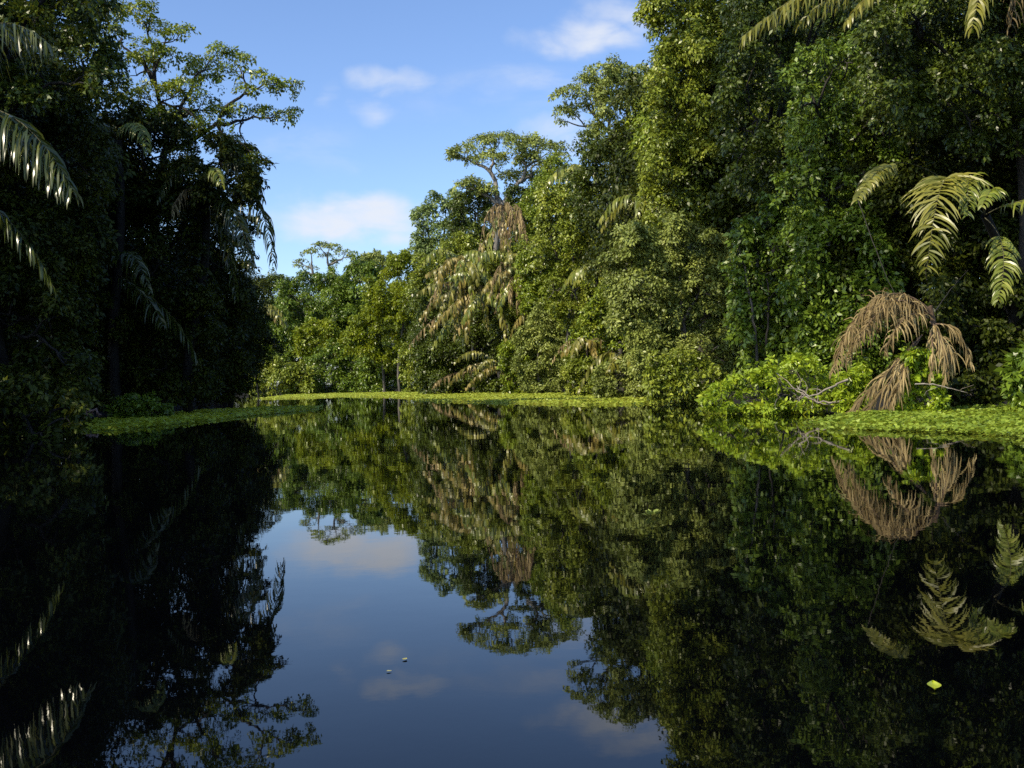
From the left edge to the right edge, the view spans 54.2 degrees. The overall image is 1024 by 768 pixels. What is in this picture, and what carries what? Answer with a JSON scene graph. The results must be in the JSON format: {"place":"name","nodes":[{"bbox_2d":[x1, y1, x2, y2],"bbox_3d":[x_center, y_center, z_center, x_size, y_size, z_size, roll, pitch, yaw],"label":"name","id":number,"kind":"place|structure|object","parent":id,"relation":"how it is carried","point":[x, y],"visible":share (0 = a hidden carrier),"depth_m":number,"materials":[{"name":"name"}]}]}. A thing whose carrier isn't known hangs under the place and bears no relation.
{"place":"outdoors","nodes":[
{"label":"outdoors","id":0,"kind":"place"},
{"bbox_2d":[4,0,726,384],"label":"sky","id":1,"kind":"structure","parent":0,"point":[390,85],"materials":[{"name":"blue"}]},
{"bbox_2d":[0,383,1010,433],"bbox_3d":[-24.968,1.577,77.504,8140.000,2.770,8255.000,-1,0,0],"label":"ground","id":2,"kind":"structure","parent":0,"point":[105,414],"depth_m":41.84,"materials":[{"name":"green plant"}]},
{"bbox_2d":[0,0,77,236],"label":"forest tree","id":3,"kind":"object","parent":2,"relation":"on","point":[24,61],"visible":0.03,"depth_m":39.58,"materials":[{"name":"green plant"}]},
{"bbox_2d":[0,18,83,298],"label":"raffia palm","id":4,"kind":"object","parent":2,"relation":"on","point":[25,147],"visible":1,"depth_m":23.08,"materials":[{"name":"green leaf"}]},
{"bbox_2d":[0,365,102,439],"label":"shrub","id":5,"kind":"object","parent":2,"relation":"on","point":[31,392],"visible":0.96,"depth_m":26.34,"materials":[{"name":"green plant"}]},
{"bbox_2d":[0,240,108,425],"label":"broadleaf tree","id":6,"kind":"object","parent":2,"relation":"on","point":[81,365],"visible":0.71,"depth_m":30.76,"materials":[{"name":"green plant"}]},
{"bbox_2d":[0,67,121,374],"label":"broadleaf tree","id":7,"kind":"object","parent":2,"relation":"on","point":[84,250],"visible":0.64,"depth_m":31.96,"materials":[{"name":"green plant"}]},
{"bbox_2d":[0,0,135,399],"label":"broadleaf tree","id":8,"kind":"object","parent":2,"relation":"on","point":[87,18],"visible":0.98,"depth_m":27.88,"materials":[{"name":"green plant"}]},
{"bbox_2d":[0,1,136,339],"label":"forest tree","id":9,"kind":"object","parent":2,"relation":"on","point":[55,65],"visible":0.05,"depth_m":39.91,"materials":[{"name":"green plant"}]},
{"bbox_2d":[7,83,160,402],"bbox_3d":[-22.048,-7.293,45.772,11.744,17.352,10.650,-2,0,-27],"label":"forest tree","id":10,"kind":"object","parent":2,"relation":"on","point":[99,116],"visible":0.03,"depth_m":45.30,"materials":[{"name":"green plant"}]},
{"bbox_2d":[28,213,173,356],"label":"forest tree","id":11,"kind":"object","parent":2,"relation":"on","point":[133,242],"visible":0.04,"depth_m":51.46,"materials":[{"name":"green plant"}]},
{"bbox_2d":[7,302,196,400],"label":"undergrowth","id":12,"kind":"object","parent":2,"relation":"on","point":[45,362],"visible":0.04,"depth_m":37.60,"materials":[{"name":"green plant"}]},
{"bbox_2d":[83,122,151,402],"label":"raffia palm","id":13,"kind":"object","parent":2,"relation":"on","point":[114,368],"visible":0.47,"depth_m":43.57,"materials":[{"name":"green plant"}]},
{"bbox_2d":[104,389,174,417],"bbox_3d":[-15.197,1.237,41.178,2.903,2.108,1.755,-1,0,0],"label":"shrub","id":14,"kind":"object","parent":2,"relation":"on","point":[133,404],"visible":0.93,"depth_m":40.63,"materials":[{"name":"green plant"}]},
{"bbox_2d":[73,179,217,390],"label":"broadleaf tree","id":15,"kind":"object","parent":2,"relation":"on","point":[189,232],"visible":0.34,"depth_m":44.54,"materials":[{"name":"green plant"}]},
{"bbox_2d":[65,276,233,411],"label":"broadleaf tree","id":16,"kind":"object","parent":2,"relation":"on","point":[168,377],"visible":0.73,"depth_m":45.02,"materials":[{"name":"green plant"}]},
{"bbox_2d":[104,251,201,382],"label":"raffia palm","id":17,"kind":"object","parent":2,"relation":"on","point":[150,301],"visible":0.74,"depth_m":42.67,"materials":[{"name":"green plant"}]},
{"bbox_2d":[88,98,278,402],"bbox_3d":[-14.975,-5.329,45.268,9.315,14.817,6.066,-1,0,0],"label":"broadleaf tree","id":18,"kind":"object","parent":2,"relation":"on","point":[144,185],"visible":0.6,"depth_m":43.71,"materials":[{"name":"green plant"}]},
{"bbox_2d":[127,175,240,354],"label":"forest tree","id":19,"kind":"object","parent":2,"relation":"on","point":[172,259],"visible":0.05,"depth_m":55.95,"materials":[{"name":"green plant"}]},
{"bbox_2d":[81,0,304,396],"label":"branchy tree","id":20,"kind":"object","parent":2,"relation":"on","point":[153,58],"visible":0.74,"depth_m":45.52,"materials":[{"name":"green plant"}]},
{"bbox_2d":[155,161,276,412],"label":"raffia palm","id":21,"kind":"object","parent":2,"relation":"on","point":[187,362],"visible":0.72,"depth_m":43.86,"materials":[{"name":"green leaf"}]},
{"bbox_2d":[165,210,273,407],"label":"forest tree","id":22,"kind":"object","parent":2,"relation":"on","point":[255,322],"visible":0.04,"depth_m":60.65,"materials":[{"name":"green plant"}]},
{"bbox_2d":[175,198,267,408],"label":"broadleaf tree","id":23,"kind":"object","parent":2,"relation":"on","point":[235,368],"visible":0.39,"depth_m":54.99,"materials":[{"name":"green plant"}]},
{"bbox_2d":[182,248,286,405],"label":"forest tree","id":24,"kind":"object","parent":2,"relation":"on","point":[259,349],"visible":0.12,"depth_m":69.71,"materials":[{"name":"green plant"}]},
{"bbox_2d":[255,304,288,396],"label":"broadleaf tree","id":25,"kind":"object","parent":2,"relation":"on","point":[279,315],"visible":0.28,"depth_m":123.72,"materials":[{"name":"green plant"}]},
{"bbox_2d":[250,267,295,382],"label":"broadleaf tree","id":26,"kind":"object","parent":2,"relation":"on","point":[271,278],"visible":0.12,"depth_m":157.46,"materials":[{"name":"green plant"}]},
{"bbox_2d":[255,303,301,388],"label":"broadleaf tree","id":27,"kind":"object","parent":2,"relation":"on","point":[278,330],"visible":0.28,"depth_m":144.62,"materials":[{"name":"green plant"}]},
{"bbox_2d":[247,355,318,395],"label":"shrub","id":28,"kind":"object","parent":2,"relation":"on","point":[279,370],"visible":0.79,"depth_m":136.88,"materials":[{"name":"green plant"}]},
{"bbox_2d":[272,263,356,369],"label":"broadleaf tree","id":29,"kind":"object","parent":2,"relation":"on","point":[321,289],"visible":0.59,"depth_m":148.76,"materials":[{"name":"green plant"}]},
{"bbox_2d":[291,316,345,381],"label":"broadleaf tree","id":30,"kind":"object","parent":2,"relation":"on","point":[309,330],"visible":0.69,"depth_m":142.96,"materials":[{"name":"green plant"}]},
{"bbox_2d":[292,240,352,383],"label":"umbrella tree","id":31,"kind":"object","parent":2,"relation":"on","point":[323,253],"visible":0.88,"depth_m":167.08,"materials":[{"name":"green plant"}]},
{"bbox_2d":[302,338,364,392],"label":"shrub","id":32,"kind":"object","parent":2,"relation":"on","point":[328,354],"visible":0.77,"depth_m":140.00,"materials":[{"name":"green plant"}]},
{"bbox_2d":[323,250,386,379],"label":"broadleaf tree","id":33,"kind":"object","parent":2,"relation":"on","point":[345,279],"visible":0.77,"depth_m":146.62,"materials":[{"name":"green plant"}]},
{"bbox_2d":[348,248,402,283],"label":"broadleaf tree","id":34,"kind":"object","parent":2,"relation":"on","point":[376,255],"visible":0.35,"depth_m":158.53,"materials":[{"name":"green plant"}]},
{"bbox_2d":[342,301,414,391],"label":"broadleaf tree","id":35,"kind":"object","parent":2,"relation":"on","point":[358,327],"visible":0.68,"depth_m":130.87,"materials":[{"name":"green plant"}]},
{"bbox_2d":[354,338,407,392],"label":"shrub","id":36,"kind":"object","parent":2,"relation":"on","point":[373,381],"visible":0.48,"depth_m":135.95,"materials":[{"name":"green plant"}]},
{"bbox_2d":[361,243,435,391],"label":"broadleaf tree","id":37,"kind":"object","parent":2,"relation":"on","point":[397,264],"visible":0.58,"depth_m":126.86,"materials":[{"name":"green plant"}]},
{"bbox_2d":[393,341,420,391],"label":"shrub","id":38,"kind":"object","parent":2,"relation":"on","point":[404,350],"visible":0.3,"depth_m":122.88,"materials":[{"name":"green plant"}]},
{"bbox_2d":[396,281,453,373],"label":"forest tree","id":39,"kind":"object","parent":2,"relation":"on","point":[412,328],"visible":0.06,"depth_m":123.70,"materials":[{"name":"green plant"}]},
{"bbox_2d":[408,186,473,360],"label":"broadleaf tree","id":40,"kind":"object","parent":2,"relation":"on","point":[425,244],"visible":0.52,"depth_m":111.70,"materials":[{"name":"green plant"}]},
{"bbox_2d":[423,335,469,393],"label":"shrub","id":41,"kind":"object","parent":2,"relation":"on","point":[455,389],"visible":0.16,"depth_m":98.84,"materials":[{"name":"green plant"}]},
{"bbox_2d":[404,230,496,391],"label":"broadleaf tree","id":42,"kind":"object","parent":2,"relation":"on","point":[463,244],"visible":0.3,"depth_m":103.05,"materials":[{"name":"green plant"}]},
{"bbox_2d":[423,248,489,392],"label":"raffia palm","id":43,"kind":"object","parent":2,"relation":"on","point":[460,263],"visible":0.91,"depth_m":90.77,"materials":[{"name":"green plant"}]},
{"bbox_2d":[409,268,510,368],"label":"raffia palm","id":44,"kind":"object","parent":2,"relation":"on","point":[462,304],"visible":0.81,"depth_m":89.53,"materials":[{"name":"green plant"}]},
{"bbox_2d":[432,351,509,392],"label":"raffia palm","id":45,"kind":"object","parent":2,"relation":"on","point":[482,365],"visible":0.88,"depth_m":88.04,"materials":[{"name":"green plant"}]},
{"bbox_2d":[443,180,500,391],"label":"broadleaf tree","id":46,"kind":"object","parent":2,"relation":"on","point":[461,200],"visible":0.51,"depth_m":106.94,"materials":[{"name":"green plant"}]},
{"bbox_2d":[407,286,548,393],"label":"broadleaf tree","id":47,"kind":"object","parent":2,"relation":"on","point":[423,370],"visible":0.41,"depth_m":96.94,"materials":[{"name":"green plant"}]},
{"bbox_2d":[444,129,573,337],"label":"umbrella tree","id":48,"kind":"object","parent":2,"relation":"on","point":[535,141],"visible":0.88,"depth_m":105.61,"materials":[{"name":"green plant"}]},
{"bbox_2d":[471,250,552,322],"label":"raffia palm","id":49,"kind":"object","parent":2,"relation":"on","point":[497,280],"visible":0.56,"depth_m":89.24,"materials":[{"name":"green plant"}]},
{"bbox_2d":[475,202,551,379],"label":"raffia palm","id":50,"kind":"object","parent":2,"relation":"on","point":[505,222],"visible":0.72,"depth_m":93.35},
{"bbox_2d":[481,247,547,386],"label":"broadleaf tree","id":51,"kind":"object","parent":2,"relation":"on","point":[490,271],"visible":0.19,"depth_m":94.43,"materials":[{"name":"green plant"}]},
{"bbox_2d":[496,339,534,393],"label":"shrub","id":52,"kind":"object","parent":2,"relation":"on","point":[505,350],"visible":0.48,"depth_m":86.50,"materials":[{"name":"green plant"}]},
{"bbox_2d":[502,185,540,246],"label":"broadleaf tree","id":53,"kind":"object","parent":2,"relation":"on","point":[518,190],"visible":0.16,"depth_m":103.18,"materials":[{"name":"green plant"}]},
{"bbox_2d":[510,299,566,393],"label":"vine mound","id":54,"kind":"object","parent":2,"relation":"on","point":[523,341],"visible":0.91,"depth_m":83.37,"materials":[{"name":"green plant"}]},
{"bbox_2d":[509,149,576,353],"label":"broadleaf tree","id":55,"kind":"object","parent":2,"relation":"on","point":[547,172],"visible":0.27,"depth_m":95.04,"materials":[{"name":"green plant"}]},
{"bbox_2d":[511,233,580,391],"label":"broadleaf tree","id":56,"kind":"object","parent":2,"relation":"on","point":[529,286],"visible":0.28,"depth_m":86.87,"materials":[{"name":"green plant"}]},
{"bbox_2d":[521,179,607,383],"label":"broadleaf tree","id":57,"kind":"object","parent":2,"relation":"on","point":[548,199],"visible":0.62,"depth_m":79.06,"materials":[{"name":"green plant"}]},
{"bbox_2d":[535,164,612,357],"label":"raffia palm","id":58,"kind":"object","parent":2,"relation":"on","point":[560,171],"visible":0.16,"depth_m":86.81,"materials":[{"name":"green plant"}]},
{"bbox_2d":[552,337,612,386],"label":"raffia palm","id":59,"kind":"object","parent":2,"relation":"on","point":[579,343],"visible":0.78,"depth_m":68.96,"materials":[{"name":"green plant"}]},
{"bbox_2d":[558,355,610,395],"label":"shrub","id":60,"kind":"object","parent":2,"relation":"on","point":[574,369],"visible":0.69,"depth_m":67.53,"materials":[{"name":"green plant"}]},
{"bbox_2d":[561,263,607,352],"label":"raffia palm","id":61,"kind":"object","parent":2,"relation":"on","point":[578,273],"visible":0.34,"depth_m":70.81,"materials":[{"name":"green plant"}]},
{"bbox_2d":[561,328,621,388],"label":"shrub","id":62,"kind":"object","parent":2,"relation":"on","point":[576,332],"visible":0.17,"depth_m":71.52,"materials":[{"name":"green plant"}]},
{"bbox_2d":[547,53,650,351],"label":"emergent tree","id":63,"kind":"object","parent":2,"relation":"on","point":[602,89],"visible":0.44,"depth_m":81.54,"materials":[{"name":"green plant"}]},
{"bbox_2d":[561,126,644,390],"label":"broadleaf tree","id":64,"kind":"object","parent":2,"relation":"on","point":[581,179],"visible":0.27,"depth_m":72.75,"materials":[{"name":"green plant"}]},
{"bbox_2d":[577,277,647,391],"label":"broadleaf tree","id":65,"kind":"object","parent":2,"relation":"on","point":[590,317],"visible":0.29,"depth_m":65.23,"materials":[{"name":"green plant"}]},
{"bbox_2d":[577,352,651,394],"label":"raffia palm","id":66,"kind":"object","parent":2,"relation":"on","point":[614,356],"visible":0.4,"depth_m":57.33,"materials":[{"name":"green plant"}]},
{"bbox_2d":[590,353,649,398],"bbox_3d":[6.470,0.386,56.949,4.169,4.403,2.722,-1,0,0],"label":"shrub","id":67,"kind":"object","parent":2,"relation":"on","point":[604,385],"visible":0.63,"depth_m":56.50,"materials":[{"name":"green plant"}]},
{"bbox_2d":[597,194,662,375],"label":"raffia palm","id":68,"kind":"object","parent":2,"relation":"on","point":[635,206],"visible":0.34,"depth_m":59.51,"materials":[{"name":"green plant"}]},
{"bbox_2d":[616,84,665,214],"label":"forest tree","id":69,"kind":"object","parent":2,"relation":"on","point":[634,125],"visible":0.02,"depth_m":78.49,"materials":[{"name":"green plant"}]},
{"bbox_2d":[573,71,725,343],"bbox_3d":[11.110,-10.146,65.140,14.226,21.666,14.681,-1,0,5],"label":"forest tree","id":70,"kind":"object","parent":2,"relation":"on","point":[622,189],"visible":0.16,"depth_m":64.76,"materials":[{"name":"green plant"}]},
{"bbox_2d":[593,207,762,398],"bbox_3d":[8.357,-3.532,50.159,8.591,10.552,5.125,-1,0,0],"label":"vine draped tree","id":71,"kind":"object","parent":2,"relation":"on","point":[635,242],"visible":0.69,"depth_m":49.01,"materials":[{"name":"green plant"}]},
{"bbox_2d":[638,346,730,404],"bbox_3d":[7.367,0.408,42.840,4.146,4.186,2.484,-1,0,0],"label":"shrub","id":72,"kind":"object","parent":2,"relation":"on","point":[672,373],"visible":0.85,"depth_m":42.36,"materials":[{"name":"green plant"}]},
{"bbox_2d":[625,110,757,325],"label":"forest tree","id":73,"kind":"object","parent":2,"relation":"on","point":[637,140],"visible":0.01,"depth_m":62.30,"materials":[{"name":"green plant"}]},
{"bbox_2d":[635,117,752,383],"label":"broadleaf tree","id":74,"kind":"object","parent":2,"relation":"on","point":[653,193],"visible":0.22,"depth_m":54.63,"materials":[{"name":"green plant"}]},
{"bbox_2d":[632,0,776,380],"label":"broadleaf tree","id":75,"kind":"object","parent":2,"relation":"on","point":[674,55],"visible":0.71,"depth_m":52.59,"materials":[{"name":"green plant"}]},
{"bbox_2d":[733,261,758,401],"bbox_3d":[9.263,-1.871,39.048,0.723,6.471,1.265,-1,0,33],"label":"bare trunk","id":76,"kind":"object","parent":2,"relation":"on","point":[755,337],"visible":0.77,"depth_m":38.93,"materials":[{"name":"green plant"}]},
{"bbox_2d":[630,0,888,325],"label":"forest tree","id":77,"kind":"object","parent":2,"relation":"on","point":[709,167],"visible":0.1,"depth_m":52.55,"materials":[{"name":"green plant"}]},
{"bbox_2d":[695,351,835,415],"bbox_3d":[7.913,0.790,30.263,5.035,3.651,3.619,-1,0,0],"label":"water bush","id":78,"kind":"object","parent":2,"relation":"on","point":[716,391],"visible":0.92,"depth_m":29.45,"materials":[{"name":"green plant"}]},
{"bbox_2d":[764,274,774,400],"bbox_3d":[10.021,-1.631,38.904,0.467,5.485,1.196,-1,0,12],"label":"bare trunk","id":79,"kind":"object","parent":2,"relation":"on","point":[767,314],"visible":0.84,"depth_m":38.87,"materials":[{"name":"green plant"}]},
{"bbox_2d":[716,191,841,395],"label":"broadleaf tree","id":80,"kind":"object","parent":2,"relation":"on","point":[747,237],"visible":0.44,"depth_m":39.24,"materials":[{"name":"green plant"}]},
{"bbox_2d":[710,0,864,364],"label":"broadleaf tree","id":81,"kind":"object","parent":2,"relation":"on","point":[743,17],"visible":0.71,"depth_m":42.98,"materials":[{"name":"green plant"}]},
{"bbox_2d":[553,282,1023,391],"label":"undergrowth","id":82,"kind":"object","parent":2,"relation":"on","point":[923,340],"visible":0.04,"depth_m":36.47,"materials":[{"name":"green plant"}]},
{"bbox_2d":[623,191,1018,348],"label":"undergrowth","id":83,"kind":"object","parent":2,"relation":"on","point":[973,244],"depth_m":36.63,"materials":[{"name":"green plant"}]},
{"bbox_2d":[768,28,912,370],"bbox_3d":[13.162,-6.600,39.154,5.184,14.453,8.588,-1,0,21],"label":"broadleaf tree","id":84,"kind":"object","parent":2,"relation":"on","point":[810,149],"visible":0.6,"depth_m":37.68,"materials":[{"name":"green plant"}]},
{"bbox_2d":[774,198,909,392],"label":"broadleaf tree","id":85,"kind":"object","parent":2,"relation":"on","point":[805,301],"visible":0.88,"depth_m":36.12,"materials":[{"name":"green plant"}]},
{"bbox_2d":[734,11,959,323],"bbox_3d":[16.513,-8.752,49.479,12.230,18.260,11.931,-1,0,42],"label":"forest tree","id":86,"kind":"object","parent":2,"relation":"on","point":[753,208],"visible":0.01,"depth_m":48.03,"materials":[{"name":"green plant"}]},
{"bbox_2d":[830,361,873,413],"bbox_3d":[9.718,0.960,28.437,1.366,3.230,1.247,-1,0,0],"label":"water bush","id":87,"kind":"object","parent":2,"relation":"on","point":[857,376],"visible":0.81,"depth_m":28.19,"materials":[{"name":"green plant"}]},
{"bbox_2d":[744,5,987,299],"bbox_3d":[18.206,-9.057,47.220,12.046,18.789,12.672,-2,0,-38],"label":"forest tree","id":88,"kind":"object","parent":2,"relation":"on","point":[906,151],"visible":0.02,"depth_m":45.83,"materials":[{"name":"green plant"}]},
{"bbox_2d":[738,0,1023,50],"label":"raffia palm","id":89,"kind":"object","parent":2,"relation":"on","point":[784,10],"visible":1,"depth_m":26.52,"materials":[{"name":"green palm leaf"},{"name":"dry brown palm leaf"},{"name":"bark"}]},
{"bbox_2d":[829,287,974,413],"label":"dead palm","id":90,"kind":"object","parent":2,"relation":"on","point":[880,309],"visible":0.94,"depth_m":26.60,"materials":[{"name":"brown plant"}]},
{"bbox_2d":[822,100,1018,338],"bbox_3d":[17.580,-5.224,37.979,12.479,11.290,6.020,-1,0,0],"label":"broadleaf tree","id":91,"kind":"object","parent":2,"relation":"on","point":[891,188],"visible":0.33,"depth_m":36.61,"materials":[{"name":"green plant"}]},
{"bbox_2d":[894,341,953,411],"bbox_3d":[11.040,0.688,27.039,1.868,3.711,1.444,-1,0,0],"label":"water bush","id":92,"kind":"object","parent":2,"relation":"on","point":[916,361],"visible":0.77,"depth_m":26.72,"materials":[{"name":"green plant"}]},
{"bbox_2d":[840,0,1023,321],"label":"broadleaf tree","id":93,"kind":"object","parent":2,"relation":"on","point":[888,47],"visible":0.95,"depth_m":31.15,"materials":[{"name":"green plant"}]},
{"bbox_2d":[851,163,1023,339],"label":"raffia palm","id":94,"kind":"object","parent":2,"relation":"on","point":[998,248],"visible":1,"depth_m":27.52,"materials":[{"name":"green palm leaf"},{"name":"dry dead leaf"},{"name":"bark"}]},
{"bbox_2d":[909,7,1023,288],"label":"forest tree","id":95,"kind":"object","parent":2,"relation":"on","point":[954,102],"visible":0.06,"depth_m":41.29,"materials":[{"name":"green plant"}]},
{"bbox_2d":[914,267,1023,390],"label":"broadleaf tree","id":96,"kind":"object","parent":2,"relation":"on","point":[955,302],"visible":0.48,"depth_m":32.64,"materials":[{"name":"green plant"}]},
{"bbox_2d":[933,365,1007,408],"bbox_3d":[14.517,0.315,29.449,4.954,1.856,2.084,-1,0,0],"label":"shrub","id":97,"kind":"object","parent":2,"relation":"on","point":[988,389],"visible":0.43,"depth_m":29.01,"materials":[{"name":"green plant"}]},
{"bbox_2d":[967,62,1022,214],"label":"forest tree","id":98,"kind":"object","parent":2,"relation":"on","point":[1009,164],"visible":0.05,"depth_m":38.37,"materials":[{"name":"green plant"}]},
{"bbox_2d":[993,338,1023,411],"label":"water bush","id":99,"kind":"object","parent":2,"relation":"on","point":[1012,387],"visible":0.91,"depth_m":25.12,"materials":[{"name":"green plant"}]},
{"bbox_2d":[0,394,1023,767],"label":"water","id":100,"kind":"structure","parent":0,"point":[518,584],"depth_m":5.68,"materials":[{"name":"black liquid"}]},
{"bbox_2d":[84,405,322,430],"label":"floating plants","id":101,"kind":"object","parent":100,"relation":"on","point":[117,423],"visible":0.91,"depth_m":38.95,"materials":[{"name":"leaf"}]},
{"bbox_2d":[256,391,665,404],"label":"floating plants","id":102,"kind":"object","parent":100,"relation":"on","point":[560,397],"visible":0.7,"depth_m":68.26,"materials":[{"name":"green leaf"}]},
{"bbox_2d":[798,403,1023,442],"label":"floating plants","id":103,"kind":"object","parent":100,"relation":"on","point":[994,420],"visible":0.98,"depth_m":21.21,"materials":[{"name":"plant"}]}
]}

